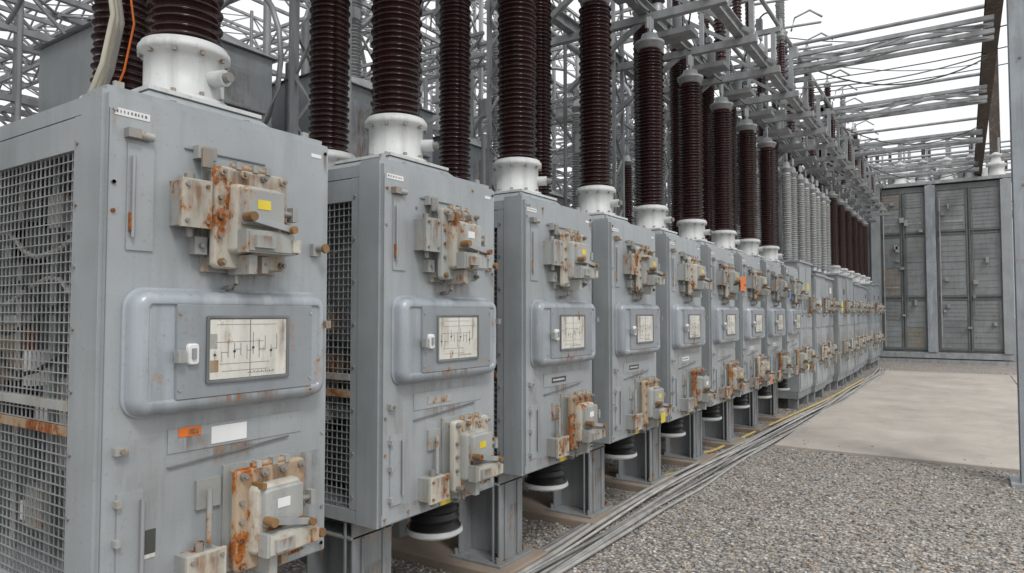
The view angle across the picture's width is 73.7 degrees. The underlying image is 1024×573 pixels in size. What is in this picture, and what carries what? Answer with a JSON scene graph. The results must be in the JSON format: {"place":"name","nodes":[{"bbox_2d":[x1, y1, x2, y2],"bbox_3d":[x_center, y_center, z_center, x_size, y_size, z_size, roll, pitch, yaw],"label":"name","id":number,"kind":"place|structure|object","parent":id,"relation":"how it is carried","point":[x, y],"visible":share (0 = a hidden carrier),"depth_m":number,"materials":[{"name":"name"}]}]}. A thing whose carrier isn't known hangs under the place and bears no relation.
{"place":"outdoors","nodes":[
{"label":"outdoors","id":0,"kind":"place"},
{"bbox_2d":[0,0,1014,298],"label":"sky","id":1,"kind":"structure","parent":0,"point":[839,16],"materials":[{"name":"white"}]},
{"bbox_2d":[277,326,1023,572],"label":"gravel ground","id":2,"kind":"structure","parent":0,"point":[881,549],"depth_m":5.27,"materials":[{"name":"gravel"}]},
{"bbox_2d":[33,22,277,127],"bbox_3d":[-2.942,-0.126,5.620,1.498,3.890,1.269,-1,-3,33],"label":"metal enclosure","id":3,"kind":"object","parent":2,"relation":"on","point":[65,69],"visible":0.09,"depth_m":5.47,"materials":[{"name":"grey paint"}]},
{"bbox_2d":[0,80,330,572],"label":"switchgear cabinet","id":4,"kind":"object","parent":2,"relation":"on","point":[164,324],"visible":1,"depth_m":2.34,"materials":[{"name":"metal"}]},
{"bbox_2d":[88,0,134,90],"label":"cable conduits","id":5,"kind":"object","parent":4,"relation":"on","point":[104,73],"visible":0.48,"depth_m":2.67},
{"bbox_2d":[79,0,148,97],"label":"brown bushing insulator","id":6,"kind":"object","parent":4,"relation":"on","point":[132,78],"visible":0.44,"depth_m":3.01,"materials":[{"name":"ceramic"}]},
{"bbox_2d":[137,0,234,105],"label":"brown bushing insulator","id":7,"kind":"object","parent":4,"relation":"on","point":[180,49],"visible":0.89,"depth_m":2.60,"materials":[{"name":"ceramic"}]},
{"bbox_2d":[0,0,634,207],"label":"lattice gantry","id":8,"kind":"object","parent":2,"relation":"on","point":[223,24],"visible":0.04,"depth_m":14.82,"materials":[{"name":"metal"}]},
{"bbox_2d":[366,7,634,166],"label":"overhead gantry beam","id":9,"kind":"structure","parent":8,"relation":"attached to","point":[560,49],"depth_m":12.26,"materials":[{"name":"metal"}]},
{"bbox_2d":[0,0,671,215],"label":"lattice gantry","id":10,"kind":"object","parent":2,"relation":"on","point":[33,35],"visible":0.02,"depth_m":9.23,"materials":[{"name":"metal"}]},
{"bbox_2d":[0,0,239,94],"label":"overhead gantry beam","id":11,"kind":"structure","parent":10,"relation":"attached to","point":[7,75],"depth_m":8.34,"materials":[{"name":"metal"}]},
{"bbox_2d":[7,0,496,81],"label":"overhead gantry beam","id":12,"kind":"structure","parent":10,"relation":"attached to","point":[429,67],"depth_m":8.30,"materials":[{"name":"metal"}]},
{"bbox_2d":[240,0,579,138],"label":"overhead gantry beam","id":13,"kind":"structure","parent":10,"relation":"attached to","point":[286,45],"depth_m":10.89,"materials":[{"name":"metal"}]},
{"bbox_2d":[433,63,671,192],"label":"overhead gantry beam","id":14,"kind":"structure","parent":10,"relation":"attached to","point":[568,94],"depth_m":14.96,"materials":[{"name":"metal"}]},
{"bbox_2d":[0,0,701,214],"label":"lattice gantry","id":15,"kind":"object","parent":2,"relation":"on","point":[8,51],"visible":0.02,"depth_m":11.87,"materials":[{"name":"metal"}]},
{"bbox_2d":[550,97,741,204],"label":"overhead gantry beam","id":16,"kind":"structure","parent":15,"relation":"attached to","point":[562,139],"depth_m":17.24,"materials":[{"name":"metal"}]},
{"bbox_2d":[271,73,436,163],"bbox_3d":[-1.860,-0.070,7.051,1.498,3.890,1.630,-1,-3,33],"label":"metal enclosure","id":17,"kind":"object","parent":2,"relation":"on","point":[361,100],"visible":0.12,"depth_m":6.43,"materials":[{"name":"grey paint"}]},
{"bbox_2d":[351,0,362,77],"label":"post insulator","id":18,"kind":"object","parent":17,"relation":"on","point":[356,66],"visible":0.48,"depth_m":6.94,"materials":[{"name":"ceramic"}]},
{"bbox_2d":[5,0,778,224],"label":"gantry","id":19,"kind":"object","parent":2,"relation":"on","point":[269,9],"visible":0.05,"depth_m":7.00,"materials":[{"name":"grey metal"}]},
{"bbox_2d":[492,10,499,162],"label":"post insulator","id":20,"kind":"object","parent":19,"relation":"attached to","point":[495,114],"visible":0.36,"depth_m":8.07,"materials":[{"name":"ceramic"}]},
{"bbox_2d":[571,88,581,208],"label":"post insulator","id":21,"kind":"object","parent":19,"relation":"on","point":[575,128],"visible":0.56,"depth_m":9.61,"materials":[{"name":"ceramic"}]},
{"bbox_2d":[625,146,632,223],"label":"post insulator","id":22,"kind":"object","parent":19,"relation":"on","point":[628,189],"visible":0.63,"depth_m":11.22,"materials":[{"name":"ceramic"}]},
{"bbox_2d":[298,152,503,572],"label":"switchgear cabinet","id":23,"kind":"object","parent":2,"relation":"on","point":[410,356],"visible":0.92,"depth_m":3.29,"materials":[{"name":"metal"}]},
{"bbox_2d":[308,0,355,166],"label":"brown bushing insulator","id":24,"kind":"object","parent":23,"relation":"on","point":[328,64],"visible":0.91,"depth_m":4.01,"materials":[{"name":"ceramic"}]},
{"bbox_2d":[365,0,438,161],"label":"brown bushing insulator","id":25,"kind":"object","parent":23,"relation":"on","point":[395,122],"visible":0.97,"depth_m":3.62,"materials":[{"name":"ceramic"}]},
{"bbox_2d":[433,136,495,189],"bbox_3d":[-0.982,0.065,8.564,1.498,3.740,1.363,-1,-3,33],"label":"metal enclosure","id":26,"kind":"object","parent":2,"relation":"on","point":[474,169],"visible":0.02,"depth_m":8.16,"materials":[{"name":"grey paint"}]},
{"bbox_2d":[391,189,606,572],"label":"switchgear cabinet","id":27,"kind":"object","parent":2,"relation":"on","point":[546,416],"visible":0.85,"depth_m":4.29,"materials":[{"name":"metal"}]},
{"bbox_2d":[438,0,470,180],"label":"brown bushing insulator","id":28,"kind":"object","parent":27,"relation":"on","point":[454,72],"visible":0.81,"depth_m":5.03,"materials":[{"name":"ceramic"}]},
{"bbox_2d":[493,0,550,193],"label":"brown bushing insulator","id":29,"kind":"object","parent":27,"relation":"on","point":[517,164],"visible":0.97,"depth_m":4.64,"materials":[{"name":"ceramic"}]},
{"bbox_2d":[549,188,571,207],"bbox_3d":[-0.101,0.272,10.012,1.498,3.440,1.515,-1,-3,33],"label":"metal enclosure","id":30,"kind":"object","parent":2,"relation":"on","point":[558,196],"visible":0.03,"depth_m":10.04,"materials":[{"name":"metal"}]},
{"bbox_2d":[290,0,888,258],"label":"busbar support structure","id":31,"kind":"object","parent":2,"relation":"on","point":[745,38],"visible":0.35,"depth_m":8.85,"materials":[{"name":"metal"}]},
{"bbox_2d":[713,17,725,75],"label":"post insulator","id":32,"kind":"object","parent":31,"relation":"on","point":[717,25],"visible":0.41,"depth_m":9.77,"materials":[{"name":"ceramic"}]},
{"bbox_2d":[731,0,741,21],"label":"post insulator","id":33,"kind":"object","parent":31,"relation":"on","point":[737,7],"visible":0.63,"depth_m":8.16,"materials":[{"name":"ceramic"}]},
{"bbox_2d":[756,36,766,109],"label":"post insulator","id":34,"kind":"object","parent":31,"relation":"on","point":[761,79],"visible":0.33,"depth_m":11.80,"materials":[{"name":"ceramic"}]},
{"bbox_2d":[667,0,885,207],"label":"disconnector switch frame","id":35,"kind":"object","parent":31,"relation":"on","point":[793,51],"visible":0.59,"depth_m":12.30,"materials":[{"name":"metal"}]},
{"bbox_2d":[551,0,882,189],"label":"busbar","id":36,"kind":"object","parent":35,"relation":"attached to","point":[573,48],"visible":0.24,"depth_m":10.92,"materials":[{"name":"metal"}]},
{"bbox_2d":[775,1,785,65],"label":"post insulator","id":37,"kind":"object","parent":31,"relation":"attached to","point":[780,10],"visible":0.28,"depth_m":11.56,"materials":[{"name":"ceramic"}]},
{"bbox_2d":[777,18,785,78],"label":"post insulator","id":38,"kind":"object","parent":31,"relation":"on","point":[781,35],"visible":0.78,"depth_m":10.19,"materials":[{"name":"ceramic"}]},
{"bbox_2d":[808,76,814,117],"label":"post insulator","id":39,"kind":"object","parent":31,"relation":"on","point":[811,83],"visible":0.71,"depth_m":12.20,"materials":[{"name":"ceramic"}]},
{"bbox_2d":[831,101,835,141],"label":"post insulator","id":40,"kind":"object","parent":31,"relation":"on","point":[833,127],"visible":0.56,"depth_m":14.20,"materials":[{"name":"ceramic"}]},
{"bbox_2d":[840,88,846,153],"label":"post insulator","id":41,"kind":"object","parent":31,"relation":"attached to","point":[842,131],"visible":0.34,"depth_m":17.59,"materials":[{"name":"ceramic"}]},
{"bbox_2d":[751,24,1007,97],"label":"overhead conductor wires","id":42,"kind":"object","parent":31,"relation":"on","point":[944,67],"visible":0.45,"depth_m":16.50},
{"bbox_2d":[522,212,671,530],"bbox_3d":[0.529,0.647,5.702,1.465,2.452,1.002,-1,-3,33],"label":"switchgear cabinet","id":43,"kind":"object","parent":2,"relation":"on","point":[628,398],"visible":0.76,"depth_m":5.30,"materials":[{"name":"metal"}]},
{"bbox_2d":[535,0,551,195],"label":"brown bushing insulator","id":44,"kind":"object","parent":43,"relation":"on","point":[543,118],"visible":0.45,"depth_m":6.04,"materials":[{"name":"ceramic"}]},
{"bbox_2d":[576,0,622,214],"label":"brown bushing insulator","id":45,"kind":"object","parent":43,"relation":"on","point":[595,191],"visible":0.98,"depth_m":5.66,"materials":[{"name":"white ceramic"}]},
{"bbox_2d":[631,212,635,224],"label":"post insulator","id":46,"kind":"object","parent":2,"relation":"on","point":[633,219],"depth_m":12.24,"materials":[{"name":"grey paint"}]},
{"bbox_2d":[616,113,624,198],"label":"post insulator","id":47,"kind":"object","parent":46,"relation":"on","point":[618,184],"visible":0.16,"depth_m":12.70,"materials":[{"name":"ceramic"}]},
{"bbox_2d":[604,228,716,494],"bbox_3d":[1.195,0.687,6.707,1.465,2.452,1.002,-1,-3,33],"label":"switchgear cabinet","id":48,"kind":"object","parent":2,"relation":"on","point":[685,382],"visible":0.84,"depth_m":6.32,"materials":[{"name":"metal"}]},
{"bbox_2d":[634,16,673,229],"bbox_3d":[1.371,-1.612,6.746,0.334,2.140,0.353,1,-2,-15],"label":"brown bushing insulator","id":49,"kind":"object","parent":48,"relation":"on","point":[651,210],"visible":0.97,"depth_m":6.66,"materials":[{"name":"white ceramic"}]},
{"bbox_2d":[516,367,888,572],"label":"ground cable bundle","id":50,"kind":"object","parent":2,"relation":"on","point":[559,557],"visible":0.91,"depth_m":5.71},
{"bbox_2d":[661,239,749,468],"bbox_3d":[1.860,0.726,7.712,1.465,2.452,1.002,-1,-3,33],"label":"switchgear cabinet","id":51,"kind":"object","parent":2,"relation":"on","point":[724,372],"visible":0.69,"depth_m":7.33,"materials":[{"name":"metal"}]},
{"bbox_2d":[632,10,652,224],"bbox_3d":[1.572,-1.974,8.134,0.334,3.180,0.353,1,-2,-18],"label":"brown bushing insulator","id":52,"kind":"object","parent":51,"relation":"on","point":[639,32],"visible":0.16,"depth_m":8.13,"materials":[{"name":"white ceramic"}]},
{"bbox_2d":[677,55,712,240],"bbox_3d":[2.036,-1.572,7.751,0.334,2.140,0.353,1,-2,-17],"label":"brown bushing insulator","id":53,"kind":"object","parent":51,"relation":"on","point":[692,223],"visible":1,"depth_m":7.67,"materials":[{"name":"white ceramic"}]},
{"bbox_2d":[661,248,774,448],"bbox_3d":[2.526,0.765,8.716,1.465,2.452,1.002,-1,-3,33],"label":"switchgear cabinet","id":54,"kind":"object","parent":2,"relation":"on","point":[753,361],"visible":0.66,"depth_m":8.35,"materials":[{"name":"metal"}]},
{"bbox_2d":[668,44,686,235],"bbox_3d":[2.242,-1.934,9.142,0.353,3.180,0.334,-2,-3,38],"label":"brown bushing insulator","id":55,"kind":"object","parent":54,"relation":"on","point":[678,68],"visible":0.49,"depth_m":9.09,"materials":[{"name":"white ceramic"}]},
{"bbox_2d":[709,84,741,248],"bbox_3d":[2.704,-1.533,8.757,0.334,2.140,0.353,1,-3,-33],"label":"brown bushing insulator","id":56,"kind":"object","parent":54,"relation":"on","point":[723,235],"visible":0.97,"depth_m":8.67,"materials":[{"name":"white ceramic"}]},
{"bbox_2d":[610,378,864,474],"bbox_3d":[4.641,1.997,11.301,0.549,0.091,11.941,-2,-3,36],"label":"yellow hose","id":57,"kind":"object","parent":2,"relation":"on","point":[754,432],"visible":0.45,"depth_m":10.06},
{"bbox_2d":[733,255,794,433],"bbox_3d":[3.192,0.805,9.721,1.465,2.452,1.002,-1,-3,33],"label":"switchgear cabinet","id":58,"kind":"object","parent":2,"relation":"on","point":[745,420],"visible":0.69,"depth_m":9.36,"materials":[{"name":"metal"}]},
{"bbox_2d":[700,54,714,241],"bbox_3d":[2.904,-1.895,10.144,0.334,3.180,0.353,1,-2,-24],"label":"brown bushing insulator","id":59,"kind":"object","parent":58,"relation":"on","point":[708,95],"visible":0.41,"depth_m":10.07,"materials":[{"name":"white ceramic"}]},
{"bbox_2d":[736,108,764,255],"bbox_3d":[3.368,-1.494,9.761,0.334,2.140,0.353,1,-2,-19],"label":"brown bushing insulator","id":60,"kind":"object","parent":58,"relation":"on","point":[746,153],"visible":0.94,"depth_m":9.68,"materials":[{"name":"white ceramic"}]},
{"bbox_2d":[758,261,810,421],"bbox_3d":[3.857,0.844,10.726,1.465,2.452,1.002,-1,-3,33],"label":"switchgear cabinet","id":61,"kind":"object","parent":2,"relation":"on","point":[768,408],"visible":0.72,"depth_m":10.37,"materials":[{"name":"metal"}]},
{"bbox_2d":[729,100,737,247],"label":"brown bushing insulator","id":62,"kind":"object","parent":61,"relation":"on","point":[734,160],"visible":0.25,"depth_m":11.08,"materials":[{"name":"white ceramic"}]},
{"bbox_2d":[757,127,783,260],"bbox_3d":[4.037,-1.454,10.767,0.334,2.140,0.353,2,-3,-42],"label":"brown bushing insulator","id":63,"kind":"object","parent":61,"relation":"on","point":[766,168],"visible":0.96,"depth_m":10.69,"materials":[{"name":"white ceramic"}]},
{"bbox_2d":[778,259,821,409],"bbox_3d":[4.668,0.825,12.009,1.383,2.490,1.160,-1,-3,33],"label":"control cabinet","id":64,"kind":"object","parent":2,"relation":"on","point":[798,392],"visible":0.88,"depth_m":11.56,"materials":[{"name":"metal"}]},
{"bbox_2d":[755,159,761,246],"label":"grey post insulator","id":65,"kind":"object","parent":64,"relation":"on","point":[758,207],"visible":0.23,"depth_m":12.19,"materials":[{"name":"ceramic"}]},
{"bbox_2d":[781,153,792,259],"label":"grey post insulator","id":66,"kind":"object","parent":64,"relation":"on","point":[786,168],"visible":0.99,"depth_m":11.69,"materials":[{"name":"ceramic"}]},
{"bbox_2d":[790,158,798,259],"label":"grey post insulator","id":67,"kind":"object","parent":64,"relation":"on","point":[794,202],"visible":0.65,"depth_m":12.10,"materials":[{"name":"ceramic"}]},
{"bbox_2d":[809,273,835,401],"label":"control cabinet","id":68,"kind":"object","parent":2,"relation":"on","point":[820,347],"visible":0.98,"depth_m":12.47,"materials":[{"name":"metal"}]},
{"bbox_2d":[770,107,782,259],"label":"brown bushing insulator","id":69,"kind":"object","parent":68,"relation":"on","point":[777,185],"visible":0.26,"depth_m":13.19,"materials":[{"name":"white ceramic"}]},
{"bbox_2d":[797,165,806,260],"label":"grey post insulator","id":70,"kind":"object","parent":68,"relation":"on","point":[801,215],"visible":0.85,"depth_m":12.69,"materials":[{"name":"ceramic"}]},
{"bbox_2d":[804,170,811,268],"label":"grey post insulator","id":71,"kind":"object","parent":68,"relation":"on","point":[807,184],"visible":0.57,"depth_m":13.10,"materials":[{"name":"ceramic"}]},
{"bbox_2d":[823,277,842,394],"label":"control cabinet","id":72,"kind":"object","parent":2,"relation":"on","point":[832,346],"visible":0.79,"depth_m":13.80,"materials":[{"name":"metal"}]},
{"bbox_2d":[809,176,817,270],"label":"grey post insulator","id":73,"kind":"object","parent":72,"relation":"on","point":[813,224],"visible":0.75,"depth_m":13.68,"materials":[{"name":"ceramic"}]},
{"bbox_2d":[814,180,821,272],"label":"grey post insulator","id":74,"kind":"object","parent":72,"relation":"on","point":[818,226],"visible":0.56,"depth_m":14.09,"materials":[{"name":"ceramic"}]},
{"bbox_2d":[820,273,854,389],"bbox_3d":[6.692,0.966,14.983,1.473,2.440,1.160,-1,-3,33],"label":"control cabinet","id":75,"kind":"object","parent":2,"relation":"on","point":[844,347],"visible":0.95,"depth_m":14.38,"materials":[{"name":"metal"}]},
{"bbox_2d":[820,185,827,272],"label":"grey post insulator","id":76,"kind":"object","parent":75,"relation":"on","point":[823,217],"visible":0.67,"depth_m":14.68,"materials":[{"name":"ceramic"}]},
{"bbox_2d":[825,189,831,272],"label":"grey post insulator","id":77,"kind":"object","parent":75,"relation":"on","point":[828,229],"visible":0.52,"depth_m":15.09,"materials":[{"name":"ceramic"}]},
{"bbox_2d":[844,276,861,384],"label":"control cabinet","id":78,"kind":"object","parent":2,"relation":"on","point":[852,341],"visible":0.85,"depth_m":15.66,"materials":[{"name":"metal"}]},
{"bbox_2d":[825,184,843,272],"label":"brown bushing insulator","id":79,"kind":"object","parent":78,"relation":"on","point":[833,196],"visible":0.56,"depth_m":15.64,"materials":[{"name":"ceramic"}]},
{"bbox_2d":[851,283,867,379],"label":"control cabinet","id":80,"kind":"object","parent":2,"relation":"on","point":[856,324],"visible":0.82,"depth_m":16.66,"materials":[{"name":"metal"}]},
{"bbox_2d":[836,192,850,275],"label":"brown bushing insulator","id":81,"kind":"object","parent":80,"relation":"on","point":[841,234],"visible":0.59,"depth_m":16.64,"materials":[{"name":"ceramic"}]},
{"bbox_2d":[858,285,871,373],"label":"control cabinet","id":82,"kind":"object","parent":2,"relation":"on","point":[862,334],"visible":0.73,"depth_m":17.78,"materials":[{"name":"metal"}]},
{"bbox_2d":[844,198,857,280],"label":"brown bushing insulator","id":83,"kind":"object","parent":82,"relation":"on","point":[848,239],"visible":0.63,"depth_m":17.64,"materials":[{"name":"ceramic"}]},
{"bbox_2d":[862,287,874,370],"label":"control cabinet","id":84,"kind":"object","parent":2,"relation":"on","point":[866,333],"visible":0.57,"depth_m":18.82,"materials":[{"name":"metal"}]},
{"bbox_2d":[850,205,862,282],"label":"brown bushing insulator","id":85,"kind":"object","parent":84,"relation":"on","point":[855,246],"visible":0.61,"depth_m":18.64,"materials":[{"name":"ceramic"}]},
{"bbox_2d":[860,283,882,369],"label":"control cabinet","id":86,"kind":"object","parent":2,"relation":"on","point":[872,332],"visible":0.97,"depth_m":19.36,"materials":[{"name":"metal"}]},
{"bbox_2d":[857,210,867,283],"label":"brown bushing insulator","id":87,"kind":"object","parent":86,"relation":"on","point":[860,243],"visible":0.59,"depth_m":19.64,"materials":[{"name":"ceramic"}]},
{"bbox_2d":[872,283,886,366],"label":"control cabinet","id":88,"kind":"object","parent":2,"relation":"on","point":[879,332],"visible":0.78,"depth_m":20.68,"materials":[{"name":"metal"}]},
{"bbox_2d":[862,215,872,282],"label":"brown bushing insulator","id":89,"kind":"object","parent":88,"relation":"on","point":[866,246],"visible":0.5,"depth_m":20.64,"materials":[{"name":"ceramic"}]},
{"bbox_2d":[778,174,1016,365],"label":"metal enclosure wall","id":90,"kind":"structure","parent":2,"relation":"on","point":[940,264],"depth_m":21.90,"materials":[{"name":"metal"}]},
{"bbox_2d":[888,152,908,184],"bbox_3d":[13.111,-4.072,23.086,0.840,1.358,0.597,0,-2,-8],"label":"roof bushing","id":91,"kind":"object","parent":90,"relation":"on","point":[902,180],"visible":0.38,"depth_m":22.96,"materials":[{"name":"ceramic"}]},
{"bbox_2d":[910,149,932,182],"bbox_3d":[13.661,-4.086,22.722,0.840,1.358,0.597,0,-2,-8],"label":"roof bushing","id":92,"kind":"object","parent":90,"relation":"on","point":[922,163],"visible":0.45,"depth_m":22.60,"materials":[{"name":"ceramic"}]},
{"bbox_2d":[934,146,955,180],"bbox_3d":[14.212,-4.100,22.358,0.840,1.358,0.597,0,-2,-8],"label":"roof bushing","id":93,"kind":"object","parent":90,"relation":"on","point":[945,160],"visible":0.5,"depth_m":22.24,"materials":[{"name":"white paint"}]},
{"bbox_2d":[958,144,979,177],"bbox_3d":[14.762,-4.115,21.994,0.840,1.358,0.597,0,-2,-8],"label":"roof bushing","id":94,"kind":"object","parent":90,"relation":"on","point":[967,174],"visible":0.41,"depth_m":21.89,"materials":[{"name":"ceramic"}]},
{"bbox_2d":[982,137,1007,175],"bbox_3d":[15.312,-4.129,21.630,0.840,1.358,0.597,0,-2,-8],"label":"roof bushing","id":95,"kind":"object","parent":90,"relation":"on","point":[996,165],"visible":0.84,"depth_m":21.51,"materials":[{"name":"ceramic"}]},
{"bbox_2d":[1006,0,1023,488],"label":"steel column","id":96,"kind":"structure","parent":2,"relation":"on","point":[1015,26],"depth_m":6.40,"materials":[{"name":"metal"}]},
{"bbox_2d":[477,4,994,130],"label":"overhead gantry beam","id":97,"kind":"structure","parent":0,"point":[935,35],"depth_m":10.71,"materials":[{"name":"metal"}]},
{"bbox_2d":[551,72,986,161],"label":"overhead gantry beam","id":98,"kind":"structure","parent":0,"point":[913,100],"depth_m":13.72,"materials":[{"name":"metal"}]},
{"bbox_2d":[616,117,982,180],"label":"overhead gantry beam","id":99,"kind":"structure","parent":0,"point":[920,139],"depth_m":16.96,"materials":[{"name":"metal"}]},
{"bbox_2d":[635,0,987,209],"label":"overhead jumper wires","id":100,"kind":"object","parent":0,"point":[687,48],"visible":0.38,"depth_m":11.42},
{"bbox_2d":[803,149,978,182],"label":"overhead gantry beam","id":101,"kind":"structure","parent":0,"point":[931,167],"depth_m":20.71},
{"bbox_2d":[774,370,1019,471],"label":"concrete pavement","id":102,"kind":"structure","parent":0,"point":[953,419],"depth_m":9.81,"materials":[{"name":"concrete"}]},
{"bbox_2d":[804,134,1010,177],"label":"overhead gantry beam","id":103,"kind":"structure","parent":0,"point":[953,157],"depth_m":26.59,"materials":[{"name":"metal"}]},
{"bbox_2d":[851,144,1010,166],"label":"overhead gantry beam","id":104,"kind":"structure","parent":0,"point":[929,152],"depth_m":31.60,"materials":[{"name":"metal"}]},
{"bbox_2d":[974,0,1003,175],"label":"overhead steel girder","id":105,"kind":"object","parent":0,"point":[990,48],"visible":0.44,"depth_m":12.49,"materials":[{"name":"metal"}]},
{"bbox_2d":[989,50,1000,159],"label":"steel column","id":106,"kind":"structure","parent":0,"point":[994,124],"depth_m":24.60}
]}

